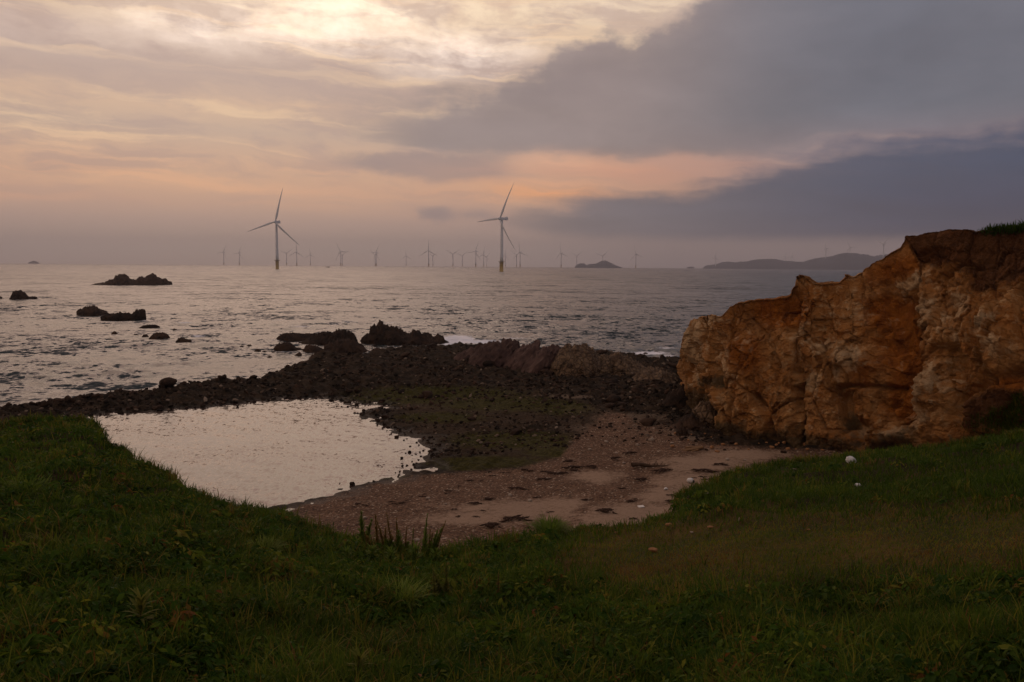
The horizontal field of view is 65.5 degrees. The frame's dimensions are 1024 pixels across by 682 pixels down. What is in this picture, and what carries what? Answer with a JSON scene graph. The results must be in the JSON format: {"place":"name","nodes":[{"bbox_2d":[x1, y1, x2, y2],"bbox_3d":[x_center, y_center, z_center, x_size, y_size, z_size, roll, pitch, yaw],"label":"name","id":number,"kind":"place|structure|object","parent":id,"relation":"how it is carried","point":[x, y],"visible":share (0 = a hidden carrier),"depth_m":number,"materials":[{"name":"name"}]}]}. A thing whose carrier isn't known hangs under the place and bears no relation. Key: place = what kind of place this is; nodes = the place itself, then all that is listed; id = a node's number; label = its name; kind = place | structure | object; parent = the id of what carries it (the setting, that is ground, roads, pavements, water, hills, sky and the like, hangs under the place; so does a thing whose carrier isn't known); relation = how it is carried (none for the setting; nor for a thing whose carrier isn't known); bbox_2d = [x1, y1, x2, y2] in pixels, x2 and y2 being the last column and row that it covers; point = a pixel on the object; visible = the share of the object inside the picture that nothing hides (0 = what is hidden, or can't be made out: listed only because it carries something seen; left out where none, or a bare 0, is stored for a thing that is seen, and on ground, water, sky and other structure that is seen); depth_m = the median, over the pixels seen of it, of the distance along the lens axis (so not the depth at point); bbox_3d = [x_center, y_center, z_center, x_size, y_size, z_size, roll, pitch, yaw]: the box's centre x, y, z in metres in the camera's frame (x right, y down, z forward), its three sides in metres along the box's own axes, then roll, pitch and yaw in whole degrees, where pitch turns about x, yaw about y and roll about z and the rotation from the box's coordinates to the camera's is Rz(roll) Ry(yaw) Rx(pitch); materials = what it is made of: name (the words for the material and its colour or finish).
{"place":"outdoors","nodes":[
{"label":"outdoors","id":0,"kind":"place"},
{"bbox_2d":[88,397,437,510],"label":"pool water","id":1,"kind":"structure","parent":0,"point":[275,453],"depth_m":47.54,"materials":[{"name":"grey liquid"}]},
{"bbox_2d":[0,341,843,551],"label":"shore","id":2,"kind":"structure","parent":0,"point":[599,485],"depth_m":43.98,"materials":[{"name":"brown sand"}]},
{"bbox_2d":[40,401,49,406],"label":"boulder","id":3,"kind":"object","parent":2,"relation":"on","point":[45,403],"visible":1,"depth_m":57.79,"materials":[{"name":"brown stone"}]},
{"bbox_2d":[64,395,72,401],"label":"boulder","id":4,"kind":"object","parent":2,"relation":"on","point":[67,398],"visible":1,"depth_m":59.34,"materials":[{"name":"brown stone"}]},
{"bbox_2d":[151,405,163,409],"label":"boulder","id":5,"kind":"object","parent":2,"relation":"on","point":[157,407],"visible":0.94,"depth_m":59.21,"materials":[{"name":"brown stone"}]},
{"bbox_2d":[159,377,176,386],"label":"boulder","id":6,"kind":"object","parent":2,"relation":"on","point":[168,382],"visible":0.99,"depth_m":65.28,"materials":[{"name":"brown stone"}]},
{"bbox_2d":[1,343,722,457],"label":"rubble","id":7,"kind":"object","parent":2,"relation":"on","point":[458,450],"visible":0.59,"depth_m":61.90,"materials":[{"name":"stone"}]},
{"bbox_2d":[400,352,410,357],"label":"boulder","id":8,"kind":"object","parent":2,"relation":"on","point":[405,354],"visible":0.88,"depth_m":82.22,"materials":[{"name":"brown stone"}]},
{"bbox_2d":[422,391,432,397],"bbox_3d":[-6.761,4.309,63.898,0.918,0.662,1.254,-1,6,-16],"label":"boulder","id":9,"kind":"object","parent":2,"relation":"on","point":[427,394],"visible":0.9,"depth_m":63.44,"materials":[{"name":"brown stone"}]},
{"bbox_2d":[426,343,436,347],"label":"boulder","id":10,"kind":"object","parent":2,"relation":"on","point":[431,345],"visible":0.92,"depth_m":91.86,"materials":[{"name":"black stone"}]},
{"bbox_2d":[453,342,482,360],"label":"ridge rock","id":11,"kind":"object","parent":2,"relation":"on","point":[464,354],"visible":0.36,"depth_m":81.60,"materials":[{"name":"brown stone"}]},
{"bbox_2d":[467,416,476,419],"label":"boulder","id":12,"kind":"object","parent":2,"relation":"on","point":[471,418],"visible":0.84,"depth_m":53.75,"materials":[{"name":"brown stone"}]},
{"bbox_2d":[482,360,494,366],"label":"boulder","id":13,"kind":"object","parent":2,"relation":"on","point":[485,363],"visible":0.88,"depth_m":75.63,"materials":[{"name":"black stone"}]},
{"bbox_2d":[479,522,503,528],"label":"seaweed clump","id":14,"kind":"object","parent":2,"relation":"on","point":[491,524],"visible":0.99,"depth_m":30.34,"materials":[{"name":"brown plant"}]},
{"bbox_2d":[468,338,519,367],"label":"ridge rock","id":15,"kind":"object","parent":2,"relation":"on","point":[498,353],"visible":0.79,"depth_m":77.41,"materials":[{"name":"brown stone"}]},
{"bbox_2d":[510,428,519,434],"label":"boulder","id":16,"kind":"object","parent":2,"relation":"on","point":[515,431],"visible":0.89,"depth_m":49.05,"materials":[{"name":"brown stone"}]},
{"bbox_2d":[498,514,531,522],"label":"seaweed clump","id":17,"kind":"object","parent":2,"relation":"on","point":[506,518],"visible":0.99,"depth_m":31.12,"materials":[{"name":"brown plant"}]},
{"bbox_2d":[508,487,527,489],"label":"seaweed clump","id":18,"kind":"object","parent":2,"relation":"on","point":[521,488],"visible":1,"depth_m":36.49,"materials":[{"name":"brown plant"}]},
{"bbox_2d":[503,339,540,369],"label":"ridge rock","id":19,"kind":"object","parent":2,"relation":"on","point":[522,354],"visible":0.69,"depth_m":75.32,"materials":[{"name":"brown stone"}]},
{"bbox_2d":[521,344,561,373],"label":"ridge rock","id":20,"kind":"object","parent":2,"relation":"on","point":[536,362],"visible":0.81,"depth_m":72.44,"materials":[{"name":"brown stone"}]},
{"bbox_2d":[550,471,566,474],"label":"seaweed clump","id":21,"kind":"object","parent":2,"relation":"on","point":[559,472],"visible":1,"depth_m":39.18,"materials":[{"name":"brown plant"}]},
{"bbox_2d":[561,465,579,468],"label":"seaweed clump","id":22,"kind":"object","parent":2,"relation":"on","point":[571,466],"visible":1,"depth_m":39.97,"materials":[{"name":"brown plant"}]},
{"bbox_2d":[550,343,601,376],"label":"ridge rock","id":23,"kind":"object","parent":2,"relation":"on","point":[575,360],"visible":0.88,"depth_m":70.48,"materials":[{"name":"brown stone"}]},
{"bbox_2d":[596,349,606,354],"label":"boulder","id":24,"kind":"object","parent":2,"relation":"on","point":[601,351],"visible":0.62,"depth_m":86.72,"materials":[{"name":"black stone"}]},
{"bbox_2d":[594,508,616,513],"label":"seaweed clump","id":25,"kind":"object","parent":2,"relation":"on","point":[605,509],"visible":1,"depth_m":31.49,"materials":[{"name":"brown plant"}]},
{"bbox_2d":[600,354,612,374],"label":"ridge rock","id":26,"kind":"object","parent":2,"relation":"on","point":[606,364],"visible":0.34,"depth_m":71.45,"materials":[{"name":"brown stone"}]},
{"bbox_2d":[605,403,615,407],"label":"boulder","id":27,"kind":"object","parent":2,"relation":"on","point":[610,405],"visible":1,"depth_m":55.03,"materials":[{"name":"brown stone"}]},
{"bbox_2d":[606,394,621,402],"bbox_3d":[7.261,4.139,57.112,1.063,0.558,1.580,-8,7,-13],"label":"boulder","id":28,"kind":"object","parent":2,"relation":"on","point":[613,398],"visible":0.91,"depth_m":56.59,"materials":[{"name":"brown stone"}]},
{"bbox_2d":[609,351,644,375],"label":"ridge rock","id":29,"kind":"object","parent":2,"relation":"on","point":[621,363],"visible":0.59,"depth_m":71.80,"materials":[{"name":"brown stone"}]},
{"bbox_2d":[631,387,640,392],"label":"boulder","id":30,"kind":"object","parent":2,"relation":"on","point":[636,389],"visible":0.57,"depth_m":60.96,"materials":[{"name":"brown stone"}]},
{"bbox_2d":[640,417,656,425],"bbox_3d":[8.381,5.012,49.221,0.977,0.499,0.693,3,6,26],"label":"boulder","id":31,"kind":"object","parent":2,"relation":"on","point":[647,421],"visible":1,"depth_m":49.00,"materials":[{"name":"brown stone"}]},
{"bbox_2d":[631,461,668,466],"bbox_3d":[6.829,6.021,39.091,1.942,0.363,0.258,0,5,0],"label":"driftwood","id":32,"kind":"object","parent":2,"relation":"on","point":[634,464],"visible":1,"depth_m":39.06,"materials":[{"name":"brown wood"}]},
{"bbox_2d":[632,366,679,382],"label":"ridge rock","id":33,"kind":"object","parent":2,"relation":"on","point":[650,373],"visible":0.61,"depth_m":67.28,"materials":[{"name":"brown stone"}]},
{"bbox_2d":[652,379,664,382],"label":"boulder","id":34,"kind":"object","parent":2,"relation":"on","point":[656,380],"visible":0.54,"depth_m":65.38,"materials":[{"name":"brown stone"}]},
{"bbox_2d":[650,468,670,472],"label":"seaweed clump","id":35,"kind":"object","parent":2,"relation":"on","point":[663,469],"visible":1,"depth_m":37.90,"materials":[{"name":"brown plant"}]},
{"bbox_2d":[667,363,676,367],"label":"boulder","id":36,"kind":"object","parent":2,"relation":"on","point":[673,365],"visible":0.72,"depth_m":73.24,"materials":[{"name":"black stone"}]},
{"bbox_2d":[662,383,688,408],"bbox_3d":[12.168,4.138,56.318,3.269,2.282,3.725,0,5,0],"label":"cliff foot rock","id":37,"kind":"object","parent":2,"relation":"on","point":[677,397],"visible":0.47,"depth_m":55.49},
{"bbox_2d":[676,428,688,436],"bbox_3d":[9.777,5.626,45.994,1.299,1.216,1.511,0,5,0],"label":"cliff foot rock","id":38,"kind":"object","parent":2,"relation":"on","point":[682,432],"visible":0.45,"depth_m":45.76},
{"bbox_2d":[675,411,702,430],"bbox_3d":[10.884,5.190,47.993,2.508,1.725,2.569,0,5,0],"label":"cliff foot rock","id":39,"kind":"object","parent":2,"relation":"on","point":[691,421],"visible":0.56,"depth_m":47.52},
{"bbox_2d":[687,478,694,482],"bbox_3d":[7.990,6.236,35.592,0.364,0.244,0.225,4,7,35],"label":"fishing float","id":40,"kind":"object","parent":2,"relation":"on","point":[690,480],"visible":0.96,"depth_m":35.51,"materials":[{"name":"white plastic"}]},
{"bbox_2d":[682,446,703,451],"bbox_3d":[9.661,5.760,42.335,1.287,0.313,0.760,-1,6,-14],"label":"broken plank","id":41,"kind":"object","parent":2,"relation":"on","point":[693,448],"visible":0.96,"depth_m":42.22,"materials":[{"name":"brown wood"}]},
{"bbox_2d":[692,400,717,428],"bbox_3d":[11.976,4.789,48.467,2.070,2.494,2.423,0,5,0],"label":"cliff foot rock","id":42,"kind":"object","parent":2,"relation":"on","point":[704,412],"visible":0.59,"depth_m":47.91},
{"bbox_2d":[691,468,718,472],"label":"seaweed clump","id":43,"kind":"object","parent":2,"relation":"on","point":[709,470],"visible":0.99,"depth_m":37.77,"materials":[{"name":"brown plant"}]},
{"bbox_2d":[0,263,862,406],"bbox_3d":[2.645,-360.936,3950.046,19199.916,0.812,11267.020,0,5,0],"label":"sea","id":44,"kind":"structure","parent":0,"point":[53,345],"depth_m":194.66,"materials":[{"name":"liquid"}]},
{"bbox_2d":[9,290,36,299],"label":"sea rock","id":45,"kind":"object","parent":44,"relation":"in","point":[18,295],"visible":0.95,"depth_m":237.30,"materials":[{"name":"black stone"}]},
{"bbox_2d":[76,305,109,315],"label":"sea rock","id":46,"kind":"object","parent":44,"relation":"in","point":[92,310],"visible":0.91,"depth_m":166.59,"materials":[{"name":"black stone"}]},
{"bbox_2d":[100,309,145,320],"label":"sea rock","id":47,"kind":"object","parent":44,"relation":"in","point":[139,314],"visible":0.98,"depth_m":153.42,"materials":[{"name":"black stone"}]},
{"bbox_2d":[92,273,171,284],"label":"sea rock","id":48,"kind":"object","parent":44,"relation":"in","point":[125,279],"visible":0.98,"depth_m":404.69,"materials":[{"name":"black stone"}]},
{"bbox_2d":[139,324,159,327],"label":"sea rock","id":49,"kind":"object","parent":44,"relation":"in","point":[150,326],"visible":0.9,"depth_m":136.95,"materials":[{"name":"black stone"}]},
{"bbox_2d":[149,332,169,339],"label":"sea rock","id":50,"kind":"object","parent":44,"relation":"in","point":[159,335],"visible":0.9,"depth_m":116.99,"materials":[{"name":"black stone"}]},
{"bbox_2d":[176,337,191,342],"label":"sea rock","id":51,"kind":"object","parent":44,"relation":"in","point":[181,340],"visible":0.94,"depth_m":112.65,"materials":[{"name":"black stone"}]},
{"bbox_2d":[248,189,298,268],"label":"wind turbine","id":52,"kind":"object","parent":44,"relation":"in","point":[277,260],"visible":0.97,"depth_m":1844.19,"materials":[{"name":"paint"}]},
{"bbox_2d":[273,342,302,350],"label":"reef","id":53,"kind":"object","parent":44,"relation":"in","point":[286,346],"visible":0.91,"depth_m":101.67},
{"bbox_2d":[276,332,316,341],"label":"reef","id":54,"kind":"object","parent":44,"relation":"in","point":[291,337],"visible":0.65,"depth_m":115.93},
{"bbox_2d":[302,344,323,352],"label":"reef","id":55,"kind":"object","parent":44,"relation":"in","point":[310,348],"visible":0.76,"depth_m":100.51},
{"bbox_2d":[298,328,357,345],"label":"reef","id":56,"kind":"object","parent":44,"relation":"in","point":[322,338],"visible":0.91,"depth_m":111.26},
{"bbox_2d":[324,337,368,353],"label":"reef","id":57,"kind":"object","parent":44,"relation":"in","point":[345,345],"visible":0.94,"depth_m":99.95},
{"bbox_2d":[361,320,448,345],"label":"reef","id":58,"kind":"object","parent":44,"relation":"in","point":[381,333],"visible":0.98,"depth_m":111.46},
{"bbox_2d":[421,240,438,266],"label":"wind turbine","id":59,"kind":"object","parent":44,"relation":"in","point":[428,253],"visible":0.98,"depth_m":5664.85,"materials":[{"name":"paint"}]},
{"bbox_2d":[469,242,480,266],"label":"wind turbine","id":60,"kind":"object","parent":44,"relation":"in","point":[475,255],"visible":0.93,"depth_m":5962.24,"materials":[{"name":"paint"}]},
{"bbox_2d":[478,186,515,271],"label":"wind turbine","id":61,"kind":"object","parent":44,"relation":"in","point":[500,219],"visible":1,"depth_m":1575.80,"materials":[{"name":"paint"}]},
{"bbox_2d":[513,247,526,267],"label":"wind turbine","id":62,"kind":"object","parent":44,"relation":"in","point":[520,256],"visible":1,"depth_m":6138.81,"materials":[{"name":"paint"}]},
{"bbox_2d":[0,409,1023,681],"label":"grassy bank","id":63,"kind":"structure","parent":0,"point":[952,519],"depth_m":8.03,"materials":[{"name":"green plant"}]},
{"bbox_2d":[0,472,72,492],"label":"grass tussock","id":64,"kind":"object","parent":63,"relation":"on","point":[26,485],"depth_m":8.12,"materials":[{"name":"green plant"}]},
{"bbox_2d":[121,587,158,627],"bbox_3d":[-2.022,1.466,4.324,0.226,0.274,0.202,0,5,0],"label":"leafy plant","id":65,"kind":"object","parent":63,"relation":"on","point":[140,603],"visible":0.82,"depth_m":4.32,"materials":[{"name":"green plant"}]},
{"bbox_2d":[243,531,285,550],"bbox_3d":[-2.405,1.978,7.706,0.522,0.214,0.507,-2,6,-25],"label":"grass tussock","id":66,"kind":"object","parent":63,"relation":"on","point":[265,542],"depth_m":7.80,"materials":[{"name":"green plant"}]},
{"bbox_2d":[344,646,372,676],"bbox_3d":[-0.794,1.683,4.108,0.150,0.202,0.182,-5,8,-44],"label":"leafy plant","id":67,"kind":"object","parent":63,"relation":"on","point":[358,657],"visible":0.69,"depth_m":4.12,"materials":[{"name":"green plant"}]},
{"bbox_2d":[354,511,372,542],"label":"spire plant","id":68,"kind":"object","parent":63,"relation":"on","point":[361,534],"visible":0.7,"depth_m":9.28,"materials":[{"name":"green plant"}]},
{"bbox_2d":[365,543,377,558],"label":"leafy plant","id":69,"kind":"object","parent":63,"relation":"on","point":[369,551],"visible":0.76,"depth_m":8.27,"materials":[{"name":"green plant"}]},
{"bbox_2d":[363,514,387,546],"bbox_3d":[-1.532,2.207,9.017,0.318,0.508,0.170,1,5,7],"label":"spire plant","id":70,"kind":"object","parent":63,"relation":"on","point":[376,532],"visible":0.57,"depth_m":9.01,"materials":[{"name":"plant"}]},
{"bbox_2d":[376,513,400,547],"bbox_3d":[-1.364,2.198,8.955,0.333,0.563,0.164,0,5,0],"label":"spire plant","id":71,"kind":"object","parent":63,"relation":"on","point":[388,530],"visible":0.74,"depth_m":8.94,"materials":[{"name":"plant"}]},
{"bbox_2d":[385,545,397,561],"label":"leafy plant","id":72,"kind":"object","parent":63,"relation":"on","point":[391,553],"visible":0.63,"depth_m":8.32,"materials":[{"name":"green plant"}]},
{"bbox_2d":[385,530,411,554],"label":"plant","id":73,"kind":"object","parent":63,"relation":"on","point":[398,538],"visible":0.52,"depth_m":8.89,"materials":[{"name":"green plant"}]},
{"bbox_2d":[370,568,435,612],"bbox_3d":[-0.879,1.967,6.260,0.686,0.294,0.614,0,5,0],"label":"grass tussock","id":74,"kind":"object","parent":63,"relation":"on","point":[409,592],"depth_m":6.30,"materials":[{"name":"green plant"}]},
{"bbox_2d":[403,540,421,558],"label":"leafy plant","id":75,"kind":"object","parent":63,"relation":"on","point":[414,550],"visible":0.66,"depth_m":8.62,"materials":[{"name":"green plant"}]},
{"bbox_2d":[409,528,420,553],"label":"spire plant","id":76,"kind":"object","parent":63,"relation":"on","point":[413,541],"visible":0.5,"depth_m":8.86,"materials":[{"name":"green plant"}]},
{"bbox_2d":[419,513,441,552],"bbox_3d":[-0.922,2.215,8.959,0.252,0.576,0.208,4,6,33],"label":"spire plant","id":77,"kind":"object","parent":63,"relation":"on","point":[424,541],"visible":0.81,"depth_m":8.95,"materials":[{"name":"green plant"}]},
{"bbox_2d":[430,572,438,595],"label":"spire plant","id":78,"kind":"object","parent":63,"relation":"on","point":[434,589],"visible":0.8,"depth_m":6.34,"materials":[{"name":"green plant"}]},
{"bbox_2d":[428,547,441,561],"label":"leafy plant","id":79,"kind":"object","parent":63,"relation":"on","point":[434,552],"visible":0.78,"depth_m":8.70,"materials":[{"name":"green plant"}]},
{"bbox_2d":[427,522,445,550],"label":"spire plant","id":80,"kind":"object","parent":63,"relation":"on","point":[431,538],"visible":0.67,"depth_m":9.01,"materials":[{"name":"green plant"}]},
{"bbox_2d":[432,564,451,595],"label":"spire plant","id":81,"kind":"object","parent":63,"relation":"on","point":[445,585],"visible":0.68,"depth_m":6.42,"materials":[{"name":"green plant"}]},
{"bbox_2d":[524,513,576,533],"bbox_3d":[0.505,2.412,10.380,0.708,0.280,0.761,-3,6,-33],"label":"grass tussock","id":82,"kind":"object","parent":63,"relation":"on","point":[560,524],"depth_m":10.45,"materials":[{"name":"green plant"}]},
{"bbox_2d":[572,521,592,531],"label":"grass tussock","id":83,"kind":"object","parent":63,"relation":"on","point":[583,526],"depth_m":10.75,"materials":[{"name":"green plant"}]},
{"bbox_2d":[648,547,657,552],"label":"lawn stone","id":84,"kind":"object","parent":63,"relation":"on","point":[653,549],"visible":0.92,"depth_m":8.65,"materials":[{"name":"brown stone"}]},
{"bbox_2d":[645,513,665,520],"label":"grass tussock","id":85,"kind":"object","parent":63,"relation":"on","point":[655,517],"depth_m":11.70,"materials":[{"name":"green plant"}]},
{"bbox_2d":[845,456,856,463],"bbox_3d":[6.994,2.464,16.426,0.226,0.172,0.165,28,5,-3],"label":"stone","id":86,"kind":"object","parent":63,"relation":"on","point":[849,458],"visible":0.62,"depth_m":16.39,"materials":[{"name":"grey stone"}]},
{"bbox_2d":[0,0,1023,267],"label":"sky","id":87,"kind":"structure","parent":0,"point":[672,133],"materials":[{"name":"grey"}]},
{"bbox_2d":[575,260,621,267],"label":"island","id":88,"kind":"structure","parent":0,"point":[604,264],"depth_m":6306.55,"materials":[{"name":"grey stone"}]},
{"bbox_2d":[703,253,887,269],"bbox_3d":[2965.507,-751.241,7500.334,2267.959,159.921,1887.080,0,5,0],"label":"hills","id":89,"kind":"structure","parent":0,"point":[849,261],"depth_m":6923.18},
{"bbox_2d":[676,227,1023,452],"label":"cliff","id":90,"kind":"structure","parent":0,"point":[913,340],"depth_m":41.46,"materials":[{"name":"brown stone"}]},
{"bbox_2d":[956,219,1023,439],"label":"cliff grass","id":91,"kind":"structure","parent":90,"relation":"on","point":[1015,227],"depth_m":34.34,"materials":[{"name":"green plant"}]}
]}

